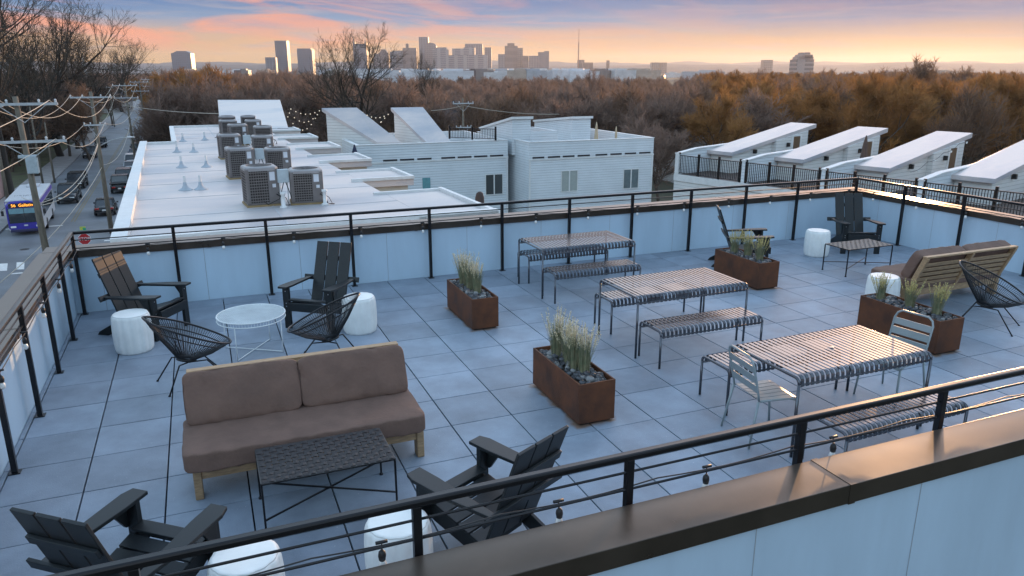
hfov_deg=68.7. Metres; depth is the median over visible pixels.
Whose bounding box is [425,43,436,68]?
tower
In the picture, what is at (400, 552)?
drum stool
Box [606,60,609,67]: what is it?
tower
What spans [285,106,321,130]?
fairy lights
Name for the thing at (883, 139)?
russet tree
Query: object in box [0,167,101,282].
overhead wire
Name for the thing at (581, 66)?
tower
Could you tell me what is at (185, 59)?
tower
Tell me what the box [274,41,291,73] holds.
tower
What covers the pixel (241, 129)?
air conditioner
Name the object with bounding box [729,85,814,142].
bare tree
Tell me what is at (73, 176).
parked car
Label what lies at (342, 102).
bare tree
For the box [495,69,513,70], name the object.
city block
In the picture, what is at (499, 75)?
city block
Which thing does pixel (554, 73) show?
city block
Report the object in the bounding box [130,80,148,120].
utility pole
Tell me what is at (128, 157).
parked car
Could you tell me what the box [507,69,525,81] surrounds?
city block
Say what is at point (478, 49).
tower
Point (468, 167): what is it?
building
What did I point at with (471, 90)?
bare woods
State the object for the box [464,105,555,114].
overhead wire
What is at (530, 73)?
city block
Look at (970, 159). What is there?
house
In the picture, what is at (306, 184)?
air conditioner
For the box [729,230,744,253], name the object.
ornamental grass
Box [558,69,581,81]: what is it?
city block
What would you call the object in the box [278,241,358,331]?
adirondack chair
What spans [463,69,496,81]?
city block
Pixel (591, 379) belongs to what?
river stone
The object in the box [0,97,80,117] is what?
overhead wire
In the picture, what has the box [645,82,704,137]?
bare tree
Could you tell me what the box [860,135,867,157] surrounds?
furled deck umbrella
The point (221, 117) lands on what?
air conditioner
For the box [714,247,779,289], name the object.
planter
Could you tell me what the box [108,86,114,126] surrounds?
utility pole
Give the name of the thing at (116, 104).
bare tree
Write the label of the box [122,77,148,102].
russet tree
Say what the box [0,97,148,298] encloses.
road
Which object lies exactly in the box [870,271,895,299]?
ornamental grass
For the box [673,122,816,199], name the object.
deck townhouse
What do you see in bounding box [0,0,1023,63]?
sky
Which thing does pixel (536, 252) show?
slatted bench
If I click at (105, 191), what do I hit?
utility pole
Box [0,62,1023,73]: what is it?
hills
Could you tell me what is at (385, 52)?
tower
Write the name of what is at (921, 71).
bare tree
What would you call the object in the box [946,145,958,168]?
door
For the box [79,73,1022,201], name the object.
ground
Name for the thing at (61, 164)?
pavement
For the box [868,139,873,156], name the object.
door
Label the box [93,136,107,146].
parked car
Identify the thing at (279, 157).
air conditioner
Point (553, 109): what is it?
bare tree
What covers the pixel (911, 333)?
slatted chair
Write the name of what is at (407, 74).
city block
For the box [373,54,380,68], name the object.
tower
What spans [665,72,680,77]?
city block
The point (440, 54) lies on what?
tower
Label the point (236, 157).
air conditioner
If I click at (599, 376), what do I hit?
river stone
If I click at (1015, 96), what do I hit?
russet tree
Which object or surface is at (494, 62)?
hills
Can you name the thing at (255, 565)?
drum stool
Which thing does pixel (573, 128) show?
stair house
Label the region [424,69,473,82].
city block
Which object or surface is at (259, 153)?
disconnect box
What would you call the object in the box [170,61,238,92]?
russet tree
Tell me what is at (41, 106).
bare tree
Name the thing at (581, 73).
city block
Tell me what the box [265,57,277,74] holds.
tower
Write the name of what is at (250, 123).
air conditioner
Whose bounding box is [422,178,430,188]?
door
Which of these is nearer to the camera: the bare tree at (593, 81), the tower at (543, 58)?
the bare tree at (593, 81)
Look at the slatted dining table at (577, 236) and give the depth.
11.31 m
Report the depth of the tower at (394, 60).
3487.38 m
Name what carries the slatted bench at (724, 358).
on the terrace floor
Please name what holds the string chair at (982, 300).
on the terrace floor
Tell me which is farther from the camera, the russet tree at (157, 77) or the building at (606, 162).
the russet tree at (157, 77)
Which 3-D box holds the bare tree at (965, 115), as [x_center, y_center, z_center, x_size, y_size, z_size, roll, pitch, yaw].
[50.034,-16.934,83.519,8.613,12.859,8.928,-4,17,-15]
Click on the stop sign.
(83, 236)
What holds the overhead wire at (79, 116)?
attached to the utility pole at (105, 191)
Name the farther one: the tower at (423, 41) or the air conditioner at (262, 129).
the tower at (423, 41)
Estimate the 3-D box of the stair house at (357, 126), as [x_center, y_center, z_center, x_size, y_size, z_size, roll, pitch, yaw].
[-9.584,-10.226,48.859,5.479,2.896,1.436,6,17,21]
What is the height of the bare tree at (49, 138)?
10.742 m
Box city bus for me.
[0,183,54,232]
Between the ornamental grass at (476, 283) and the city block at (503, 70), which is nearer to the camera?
the ornamental grass at (476, 283)
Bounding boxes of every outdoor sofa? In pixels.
[182,341,425,499]
[871,240,1018,298]
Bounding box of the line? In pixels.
[71,115,138,221]
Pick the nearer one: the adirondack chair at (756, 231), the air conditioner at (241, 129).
the adirondack chair at (756, 231)
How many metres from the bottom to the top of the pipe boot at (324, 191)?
0.420 m
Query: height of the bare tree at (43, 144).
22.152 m
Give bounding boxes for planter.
[447,278,498,329]
[533,345,615,424]
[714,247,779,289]
[857,293,964,354]
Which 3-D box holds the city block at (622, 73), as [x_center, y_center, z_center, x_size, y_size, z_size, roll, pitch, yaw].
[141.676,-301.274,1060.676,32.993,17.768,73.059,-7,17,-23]
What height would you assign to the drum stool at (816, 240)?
0.460 m
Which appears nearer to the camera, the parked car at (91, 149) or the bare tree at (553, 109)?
the bare tree at (553, 109)
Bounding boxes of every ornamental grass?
[450,247,471,286]
[457,251,479,289]
[464,259,484,292]
[541,302,571,358]
[552,316,586,363]
[561,314,589,370]
[574,322,600,372]
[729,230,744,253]
[741,230,757,255]
[751,235,770,260]
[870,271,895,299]
[900,278,926,307]
[928,282,954,314]
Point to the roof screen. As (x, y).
(539, 134)
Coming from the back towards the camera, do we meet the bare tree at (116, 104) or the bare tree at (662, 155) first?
the bare tree at (116, 104)
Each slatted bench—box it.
[517,244,607,283]
[543,259,640,303]
[594,282,704,334]
[638,307,762,368]
[698,339,840,405]
[803,387,968,458]
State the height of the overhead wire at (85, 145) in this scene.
1.530 m
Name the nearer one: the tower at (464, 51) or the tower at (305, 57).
the tower at (305, 57)
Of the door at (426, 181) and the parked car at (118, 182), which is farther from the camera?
the parked car at (118, 182)
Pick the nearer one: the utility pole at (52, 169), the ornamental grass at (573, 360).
the ornamental grass at (573, 360)
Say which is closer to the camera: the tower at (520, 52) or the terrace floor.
the terrace floor
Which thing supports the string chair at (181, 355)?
on the terrace floor
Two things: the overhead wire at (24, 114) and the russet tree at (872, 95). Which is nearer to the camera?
the overhead wire at (24, 114)
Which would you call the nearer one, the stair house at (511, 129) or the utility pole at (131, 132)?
the stair house at (511, 129)
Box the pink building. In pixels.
[0,170,4,198]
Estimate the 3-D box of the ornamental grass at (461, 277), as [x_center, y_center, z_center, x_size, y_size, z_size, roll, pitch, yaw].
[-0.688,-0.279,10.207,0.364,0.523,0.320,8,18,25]
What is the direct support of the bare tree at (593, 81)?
on the ground at (663, 186)
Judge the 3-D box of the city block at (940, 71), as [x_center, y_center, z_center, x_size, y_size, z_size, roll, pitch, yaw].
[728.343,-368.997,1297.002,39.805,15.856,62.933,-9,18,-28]
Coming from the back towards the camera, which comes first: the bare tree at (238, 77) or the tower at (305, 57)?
the tower at (305, 57)
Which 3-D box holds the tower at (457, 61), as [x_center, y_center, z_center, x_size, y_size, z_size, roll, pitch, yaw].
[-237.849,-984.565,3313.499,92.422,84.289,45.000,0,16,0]
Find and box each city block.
[234,69,251,75]
[356,69,400,72]
[357,71,403,81]
[404,70,432,81]
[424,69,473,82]
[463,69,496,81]
[484,71,506,81]
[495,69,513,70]
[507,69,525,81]
[525,69,546,80]
[547,70,551,78]
[552,69,566,79]
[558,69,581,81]
[570,70,599,81]
[591,69,610,79]
[608,68,635,80]
[627,68,660,81]
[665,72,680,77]
[681,70,724,79]
[909,70,957,73]
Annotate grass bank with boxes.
[0,100,134,199]
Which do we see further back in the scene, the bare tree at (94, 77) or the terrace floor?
the bare tree at (94, 77)
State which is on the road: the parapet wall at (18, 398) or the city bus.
the city bus
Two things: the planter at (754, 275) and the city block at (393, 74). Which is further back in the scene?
the city block at (393, 74)
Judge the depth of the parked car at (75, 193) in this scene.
78.78 m
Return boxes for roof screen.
[530,127,557,141]
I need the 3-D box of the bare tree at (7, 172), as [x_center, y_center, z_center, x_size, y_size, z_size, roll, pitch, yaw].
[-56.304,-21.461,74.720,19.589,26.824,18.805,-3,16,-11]
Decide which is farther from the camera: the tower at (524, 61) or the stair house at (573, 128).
the tower at (524, 61)
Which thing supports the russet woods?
on the ground at (663, 186)
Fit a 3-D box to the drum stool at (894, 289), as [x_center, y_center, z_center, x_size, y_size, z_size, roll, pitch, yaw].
[5.183,0.051,10.488,0.431,0.460,0.439,5,17,15]
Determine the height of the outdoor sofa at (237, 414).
0.836 m
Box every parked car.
[54,182,81,203]
[65,170,88,187]
[81,145,97,157]
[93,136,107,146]
[93,197,117,215]
[109,174,128,192]
[115,167,130,174]
[122,160,133,167]
[124,153,133,160]
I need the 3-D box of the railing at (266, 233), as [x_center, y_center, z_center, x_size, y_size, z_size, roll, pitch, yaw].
[0.531,-0.928,12.650,13.910,1.156,0.090,-7,17,-21]
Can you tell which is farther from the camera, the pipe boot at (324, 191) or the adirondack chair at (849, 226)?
the pipe boot at (324, 191)
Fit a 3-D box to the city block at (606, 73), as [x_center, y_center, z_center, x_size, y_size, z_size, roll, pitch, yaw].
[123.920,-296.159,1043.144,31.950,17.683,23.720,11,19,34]
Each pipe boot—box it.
[280,192,287,207]
[321,189,328,204]
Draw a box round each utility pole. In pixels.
[0,96,66,251]
[0,106,8,198]
[29,106,43,183]
[44,122,55,182]
[69,92,134,232]
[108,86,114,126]
[112,83,138,158]
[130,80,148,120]
[453,98,473,130]
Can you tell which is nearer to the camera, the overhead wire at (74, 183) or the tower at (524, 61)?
the overhead wire at (74, 183)
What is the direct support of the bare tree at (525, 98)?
on the ground at (663, 186)
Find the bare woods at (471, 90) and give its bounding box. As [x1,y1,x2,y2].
[347,74,696,133]
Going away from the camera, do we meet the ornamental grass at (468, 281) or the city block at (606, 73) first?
the ornamental grass at (468, 281)
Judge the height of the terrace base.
0.240 m
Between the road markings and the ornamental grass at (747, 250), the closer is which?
the ornamental grass at (747, 250)
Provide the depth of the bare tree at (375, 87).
119.67 m
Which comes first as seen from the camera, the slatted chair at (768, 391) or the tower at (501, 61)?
the slatted chair at (768, 391)
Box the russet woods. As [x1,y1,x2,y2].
[94,69,1022,161]
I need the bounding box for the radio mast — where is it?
[574,42,582,67]
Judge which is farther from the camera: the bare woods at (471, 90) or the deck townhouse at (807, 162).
the bare woods at (471, 90)
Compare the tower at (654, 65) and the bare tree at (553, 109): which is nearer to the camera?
the bare tree at (553, 109)
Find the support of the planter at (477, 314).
on the terrace floor
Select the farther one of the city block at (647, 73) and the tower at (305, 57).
the tower at (305, 57)
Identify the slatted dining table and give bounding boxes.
[518,230,635,298]
[598,267,748,358]
[725,325,932,457]
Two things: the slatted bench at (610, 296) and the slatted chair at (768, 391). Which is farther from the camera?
the slatted bench at (610, 296)
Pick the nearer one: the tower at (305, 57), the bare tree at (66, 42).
the bare tree at (66, 42)
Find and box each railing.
[0,232,77,475]
[46,367,1023,575]
[70,177,858,314]
[448,125,496,139]
[858,178,1023,276]
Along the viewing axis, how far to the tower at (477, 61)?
3288.69 m
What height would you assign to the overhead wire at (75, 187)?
1.461 m
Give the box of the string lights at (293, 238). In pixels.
[79,190,850,255]
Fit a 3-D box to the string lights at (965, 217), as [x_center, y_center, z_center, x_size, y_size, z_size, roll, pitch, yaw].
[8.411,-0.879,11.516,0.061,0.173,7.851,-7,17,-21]
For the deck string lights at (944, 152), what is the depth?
36.07 m
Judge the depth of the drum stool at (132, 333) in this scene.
8.76 m
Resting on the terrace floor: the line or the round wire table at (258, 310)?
the round wire table at (258, 310)
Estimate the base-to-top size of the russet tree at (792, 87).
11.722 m
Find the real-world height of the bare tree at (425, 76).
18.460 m
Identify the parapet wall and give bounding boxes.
[0,251,77,478]
[42,187,867,313]
[340,409,1023,575]
[857,189,1023,273]
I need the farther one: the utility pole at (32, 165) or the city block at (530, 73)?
the city block at (530, 73)
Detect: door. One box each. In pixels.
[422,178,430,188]
[791,134,801,148]
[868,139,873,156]
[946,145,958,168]
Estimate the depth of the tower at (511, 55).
3480.61 m
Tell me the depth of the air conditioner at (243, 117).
45.30 m
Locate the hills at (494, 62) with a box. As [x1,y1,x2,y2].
[0,60,1023,66]
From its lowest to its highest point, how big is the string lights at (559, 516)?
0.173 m
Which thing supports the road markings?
on the road
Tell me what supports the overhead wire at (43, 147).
attached to the utility pole at (105, 191)
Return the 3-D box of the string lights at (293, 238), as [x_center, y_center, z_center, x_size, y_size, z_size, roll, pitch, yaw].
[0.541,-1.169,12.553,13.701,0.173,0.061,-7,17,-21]
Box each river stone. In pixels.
[585,376,594,382]
[596,374,604,378]
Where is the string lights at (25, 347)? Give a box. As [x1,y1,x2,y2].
[0,250,76,388]
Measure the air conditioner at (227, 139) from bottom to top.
1.034 m
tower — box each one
[171,51,195,70]
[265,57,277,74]
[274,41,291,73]
[297,48,315,74]
[353,40,368,68]
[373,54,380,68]
[379,49,389,68]
[390,52,396,68]
[392,51,402,68]
[403,44,417,68]
[419,37,428,68]
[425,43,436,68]
[432,47,448,68]
[447,55,467,69]
[452,47,474,54]
[465,44,482,54]
[468,55,487,68]
[485,47,491,68]
[498,54,504,68]
[505,43,517,68]
[518,48,522,68]
[522,56,527,67]
[529,56,538,67]
[538,51,548,67]
[577,60,583,68]
[584,62,592,69]
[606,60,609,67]
[650,62,659,69]
[660,62,666,74]
[760,60,772,72]
[789,52,813,73]
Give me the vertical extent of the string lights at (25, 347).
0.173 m
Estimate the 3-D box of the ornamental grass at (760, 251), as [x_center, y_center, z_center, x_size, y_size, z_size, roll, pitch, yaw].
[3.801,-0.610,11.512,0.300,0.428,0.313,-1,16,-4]
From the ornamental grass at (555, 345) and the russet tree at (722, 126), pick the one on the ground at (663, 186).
the russet tree at (722, 126)
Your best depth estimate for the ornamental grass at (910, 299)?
9.20 m
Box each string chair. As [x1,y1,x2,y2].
[141,316,231,396]
[287,292,360,352]
[959,260,1023,336]
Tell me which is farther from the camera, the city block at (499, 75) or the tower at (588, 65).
the tower at (588, 65)
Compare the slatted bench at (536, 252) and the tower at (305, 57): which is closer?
the slatted bench at (536, 252)
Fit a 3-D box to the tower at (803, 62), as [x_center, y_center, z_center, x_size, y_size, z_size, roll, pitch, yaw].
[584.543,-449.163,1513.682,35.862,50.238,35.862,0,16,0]
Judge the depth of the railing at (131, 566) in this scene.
3.97 m
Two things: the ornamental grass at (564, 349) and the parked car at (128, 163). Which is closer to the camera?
the ornamental grass at (564, 349)
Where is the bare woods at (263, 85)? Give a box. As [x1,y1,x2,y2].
[0,66,1023,171]
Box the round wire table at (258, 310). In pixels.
[215,304,285,360]
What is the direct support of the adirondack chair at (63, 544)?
on the terrace floor
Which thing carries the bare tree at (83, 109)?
on the ground at (663, 186)
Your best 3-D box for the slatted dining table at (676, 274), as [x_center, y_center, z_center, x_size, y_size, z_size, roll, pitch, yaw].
[1.968,0.261,9.242,1.556,0.746,0.907,-7,17,-21]
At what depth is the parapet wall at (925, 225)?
13.62 m
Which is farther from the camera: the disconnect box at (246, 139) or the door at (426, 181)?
the door at (426, 181)
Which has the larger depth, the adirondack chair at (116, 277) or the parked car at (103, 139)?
the parked car at (103, 139)
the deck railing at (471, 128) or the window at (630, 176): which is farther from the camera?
the window at (630, 176)
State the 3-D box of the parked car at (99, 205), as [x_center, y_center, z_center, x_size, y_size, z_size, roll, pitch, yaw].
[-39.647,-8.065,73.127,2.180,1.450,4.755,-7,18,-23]
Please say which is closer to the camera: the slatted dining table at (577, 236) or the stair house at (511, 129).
the slatted dining table at (577, 236)
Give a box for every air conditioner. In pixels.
[215,119,236,137]
[216,133,241,159]
[218,115,235,119]
[224,145,254,179]
[227,123,251,145]
[240,115,255,122]
[240,163,290,207]
[245,119,260,135]
[251,134,273,157]
[253,125,276,143]
[264,146,291,168]
[288,166,334,205]
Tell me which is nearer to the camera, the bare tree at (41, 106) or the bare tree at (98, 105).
the bare tree at (41, 106)
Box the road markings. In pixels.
[0,225,109,273]
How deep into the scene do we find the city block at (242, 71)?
1592.85 m
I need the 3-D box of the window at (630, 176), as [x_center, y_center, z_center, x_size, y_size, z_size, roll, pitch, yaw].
[7.938,-7.295,50.042,1.207,1.332,0.055,-7,17,-21]
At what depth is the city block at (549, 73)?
1377.73 m
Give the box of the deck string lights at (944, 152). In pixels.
[912,134,976,171]
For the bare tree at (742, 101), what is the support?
on the ground at (663, 186)
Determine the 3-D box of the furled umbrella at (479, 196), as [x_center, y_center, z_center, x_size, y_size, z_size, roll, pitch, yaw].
[-1.195,-2.923,28.055,0.369,1.360,0.374,-7,17,-21]
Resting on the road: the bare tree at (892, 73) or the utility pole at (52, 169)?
the utility pole at (52, 169)
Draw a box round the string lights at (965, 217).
[859,190,1023,228]
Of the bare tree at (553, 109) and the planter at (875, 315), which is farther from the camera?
the bare tree at (553, 109)
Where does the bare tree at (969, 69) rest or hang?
on the ground at (663, 186)
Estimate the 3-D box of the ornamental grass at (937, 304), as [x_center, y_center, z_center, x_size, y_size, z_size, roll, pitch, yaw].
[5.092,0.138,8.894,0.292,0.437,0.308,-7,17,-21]
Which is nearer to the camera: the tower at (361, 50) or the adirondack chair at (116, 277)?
the adirondack chair at (116, 277)
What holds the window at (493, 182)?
in the building at (468, 167)
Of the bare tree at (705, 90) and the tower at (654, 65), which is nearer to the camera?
the bare tree at (705, 90)
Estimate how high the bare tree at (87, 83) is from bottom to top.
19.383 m
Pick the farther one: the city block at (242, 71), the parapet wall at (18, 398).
the city block at (242, 71)
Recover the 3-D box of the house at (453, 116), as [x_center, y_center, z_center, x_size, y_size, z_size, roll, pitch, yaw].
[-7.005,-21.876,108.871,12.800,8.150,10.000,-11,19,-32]
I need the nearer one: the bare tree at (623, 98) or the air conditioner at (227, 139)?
the air conditioner at (227, 139)
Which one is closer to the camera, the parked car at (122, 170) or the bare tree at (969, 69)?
the parked car at (122, 170)
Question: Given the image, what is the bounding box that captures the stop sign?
[78,226,90,244]
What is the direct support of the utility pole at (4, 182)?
on the ground at (663, 186)
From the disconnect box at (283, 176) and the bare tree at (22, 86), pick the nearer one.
the disconnect box at (283, 176)
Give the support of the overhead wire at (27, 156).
attached to the utility pole at (32, 165)
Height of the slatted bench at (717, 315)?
0.446 m
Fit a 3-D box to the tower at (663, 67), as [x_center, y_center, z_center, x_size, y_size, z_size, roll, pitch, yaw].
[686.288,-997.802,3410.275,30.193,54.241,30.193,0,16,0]
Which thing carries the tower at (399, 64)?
on the ground at (663, 186)
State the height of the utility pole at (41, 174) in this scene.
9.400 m
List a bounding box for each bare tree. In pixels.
[0,0,60,194]
[0,0,139,156]
[0,4,73,175]
[2,25,89,146]
[7,82,60,131]
[32,26,127,148]
[33,75,104,155]
[33,94,85,153]
[42,79,102,161]
[68,81,106,116]
[74,54,106,126]
[92,74,133,125]
[103,38,157,111]
[230,71,247,87]
[297,19,405,138]
[364,78,399,107]
[370,73,439,129]
[407,49,446,97]
[486,78,513,98]
[507,82,546,114]
[524,96,585,126]
[526,75,558,98]
[582,68,610,103]
[583,80,647,133]
[618,84,698,152]
[619,111,691,201]
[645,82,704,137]
[685,76,736,115]
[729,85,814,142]
[731,91,772,131]
[874,65,896,82]
[884,53,945,93]
[921,81,1018,165]
[937,65,977,83]
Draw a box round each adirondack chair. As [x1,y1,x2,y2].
[10,488,226,575]
[91,250,190,341]
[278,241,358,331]
[407,425,568,544]
[708,205,774,266]
[827,193,885,253]
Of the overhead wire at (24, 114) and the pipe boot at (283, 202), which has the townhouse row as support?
the pipe boot at (283, 202)
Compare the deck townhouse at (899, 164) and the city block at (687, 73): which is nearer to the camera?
the deck townhouse at (899, 164)
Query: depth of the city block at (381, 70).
973.70 m
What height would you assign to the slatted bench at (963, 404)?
0.446 m
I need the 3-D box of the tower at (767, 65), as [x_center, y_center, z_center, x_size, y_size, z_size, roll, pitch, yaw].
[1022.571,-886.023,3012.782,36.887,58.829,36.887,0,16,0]
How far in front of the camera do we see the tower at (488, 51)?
3481.84 m
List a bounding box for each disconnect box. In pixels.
[243,135,250,145]
[254,148,278,167]
[261,169,291,205]
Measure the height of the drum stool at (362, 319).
0.460 m
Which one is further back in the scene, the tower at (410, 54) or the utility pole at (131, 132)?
the tower at (410, 54)
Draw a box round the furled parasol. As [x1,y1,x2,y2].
[594,122,597,138]
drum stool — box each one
[111,308,153,355]
[207,540,284,575]
[342,292,376,335]
[364,509,432,568]
[804,228,830,257]
[865,272,900,296]
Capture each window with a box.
[485,173,502,194]
[561,170,577,191]
[623,168,638,188]
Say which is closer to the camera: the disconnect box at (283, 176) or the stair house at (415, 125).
the disconnect box at (283, 176)
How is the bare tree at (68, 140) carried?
on the ground at (663, 186)
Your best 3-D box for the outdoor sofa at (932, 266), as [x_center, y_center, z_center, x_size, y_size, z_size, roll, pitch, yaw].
[6.290,-0.279,10.953,1.909,0.836,0.918,-7,17,-21]
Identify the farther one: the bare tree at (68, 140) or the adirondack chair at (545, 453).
the bare tree at (68, 140)
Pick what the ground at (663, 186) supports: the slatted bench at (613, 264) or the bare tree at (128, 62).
the bare tree at (128, 62)
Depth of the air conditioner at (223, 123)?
40.71 m
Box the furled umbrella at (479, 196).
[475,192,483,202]
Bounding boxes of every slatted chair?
[720,345,797,448]
[853,309,933,407]
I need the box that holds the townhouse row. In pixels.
[110,125,499,242]
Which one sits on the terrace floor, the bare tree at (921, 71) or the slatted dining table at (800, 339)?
the slatted dining table at (800, 339)
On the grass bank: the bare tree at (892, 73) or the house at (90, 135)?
the house at (90, 135)
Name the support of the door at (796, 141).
in the deck townhouse at (718, 165)
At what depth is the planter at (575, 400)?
7.10 m
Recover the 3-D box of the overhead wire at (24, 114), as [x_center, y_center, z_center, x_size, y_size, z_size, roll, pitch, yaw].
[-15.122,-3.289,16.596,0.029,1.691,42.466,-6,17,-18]
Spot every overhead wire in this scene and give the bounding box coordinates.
[0,96,69,118]
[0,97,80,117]
[0,100,48,126]
[0,126,82,148]
[0,139,54,171]
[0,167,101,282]
[40,144,97,203]
[40,146,97,205]
[49,95,109,116]
[56,123,104,146]
[124,105,218,113]
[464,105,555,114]
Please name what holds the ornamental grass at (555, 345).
in the planter at (575, 400)
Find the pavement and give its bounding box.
[0,101,135,232]
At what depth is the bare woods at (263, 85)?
100.53 m
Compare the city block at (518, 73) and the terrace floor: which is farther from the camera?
the city block at (518, 73)
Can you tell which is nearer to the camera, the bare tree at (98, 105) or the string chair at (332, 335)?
the string chair at (332, 335)
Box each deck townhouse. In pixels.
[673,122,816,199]
[739,126,887,194]
[820,131,972,196]
[916,140,1023,215]
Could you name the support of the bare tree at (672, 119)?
on the ground at (663, 186)
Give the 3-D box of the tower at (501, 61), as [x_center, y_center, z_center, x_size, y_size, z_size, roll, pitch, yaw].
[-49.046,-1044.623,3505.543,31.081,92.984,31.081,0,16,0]
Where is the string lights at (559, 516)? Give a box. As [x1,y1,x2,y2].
[248,394,1023,575]
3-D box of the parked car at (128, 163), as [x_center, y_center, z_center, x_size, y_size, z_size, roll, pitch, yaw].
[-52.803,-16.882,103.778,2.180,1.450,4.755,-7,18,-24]
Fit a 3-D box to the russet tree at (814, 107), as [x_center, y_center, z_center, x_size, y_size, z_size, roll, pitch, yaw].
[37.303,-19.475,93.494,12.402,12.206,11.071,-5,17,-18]
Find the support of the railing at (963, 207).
on the terrace floor
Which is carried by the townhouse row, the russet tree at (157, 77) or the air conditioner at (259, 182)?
the air conditioner at (259, 182)
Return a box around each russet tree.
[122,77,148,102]
[145,66,193,103]
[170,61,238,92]
[674,84,759,146]
[765,83,854,143]
[779,85,803,121]
[824,68,932,153]
[841,101,895,142]
[892,92,970,145]
[971,68,1023,152]
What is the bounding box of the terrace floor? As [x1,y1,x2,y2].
[0,234,1023,575]
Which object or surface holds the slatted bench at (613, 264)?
on the terrace floor
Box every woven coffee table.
[255,428,397,528]
[821,239,892,276]
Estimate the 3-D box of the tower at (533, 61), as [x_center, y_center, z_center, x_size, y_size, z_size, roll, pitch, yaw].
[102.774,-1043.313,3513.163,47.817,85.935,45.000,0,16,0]
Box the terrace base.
[80,297,436,570]
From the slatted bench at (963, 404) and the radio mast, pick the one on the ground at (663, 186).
the radio mast
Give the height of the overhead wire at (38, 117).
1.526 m
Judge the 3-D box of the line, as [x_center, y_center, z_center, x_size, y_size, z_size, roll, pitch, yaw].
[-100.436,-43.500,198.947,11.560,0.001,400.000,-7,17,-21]
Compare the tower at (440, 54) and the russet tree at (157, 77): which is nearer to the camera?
the russet tree at (157, 77)
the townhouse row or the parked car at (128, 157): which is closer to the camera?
the townhouse row
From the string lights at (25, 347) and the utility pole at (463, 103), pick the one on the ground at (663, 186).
the utility pole at (463, 103)
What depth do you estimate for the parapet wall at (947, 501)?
4.43 m
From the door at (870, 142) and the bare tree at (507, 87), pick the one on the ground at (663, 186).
the bare tree at (507, 87)
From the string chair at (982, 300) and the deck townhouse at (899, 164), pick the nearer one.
the string chair at (982, 300)
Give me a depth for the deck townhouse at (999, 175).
32.20 m
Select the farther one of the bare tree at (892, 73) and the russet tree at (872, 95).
the bare tree at (892, 73)
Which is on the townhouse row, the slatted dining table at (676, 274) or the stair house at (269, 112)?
the stair house at (269, 112)
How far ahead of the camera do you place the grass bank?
115.42 m
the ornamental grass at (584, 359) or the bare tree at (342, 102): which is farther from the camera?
the bare tree at (342, 102)
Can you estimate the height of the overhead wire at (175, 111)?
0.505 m
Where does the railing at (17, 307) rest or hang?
on the terrace floor
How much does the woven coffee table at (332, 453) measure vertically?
0.428 m
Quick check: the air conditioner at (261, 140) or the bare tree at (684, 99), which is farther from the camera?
the bare tree at (684, 99)
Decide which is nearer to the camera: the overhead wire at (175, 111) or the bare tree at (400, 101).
the overhead wire at (175, 111)
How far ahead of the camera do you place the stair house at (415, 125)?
49.64 m
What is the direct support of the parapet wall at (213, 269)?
on the terrace building
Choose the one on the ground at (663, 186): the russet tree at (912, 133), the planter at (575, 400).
the russet tree at (912, 133)
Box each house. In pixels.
[39,128,92,142]
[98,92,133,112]
[218,100,287,128]
[322,108,400,153]
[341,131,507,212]
[391,107,449,142]
[442,109,489,128]
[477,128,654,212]
[479,116,532,154]
[533,116,592,140]
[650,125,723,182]
[961,146,1005,164]
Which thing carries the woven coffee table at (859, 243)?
on the terrace floor
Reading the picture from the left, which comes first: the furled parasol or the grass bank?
the grass bank
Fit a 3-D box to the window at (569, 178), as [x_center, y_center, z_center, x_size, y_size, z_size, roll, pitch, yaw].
[3.702,-6.899,48.345,1.205,1.389,0.055,-7,17,-21]
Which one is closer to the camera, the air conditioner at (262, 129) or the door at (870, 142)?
the air conditioner at (262, 129)
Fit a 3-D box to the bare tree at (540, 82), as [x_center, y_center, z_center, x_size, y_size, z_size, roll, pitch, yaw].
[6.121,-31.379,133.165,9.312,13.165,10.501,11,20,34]

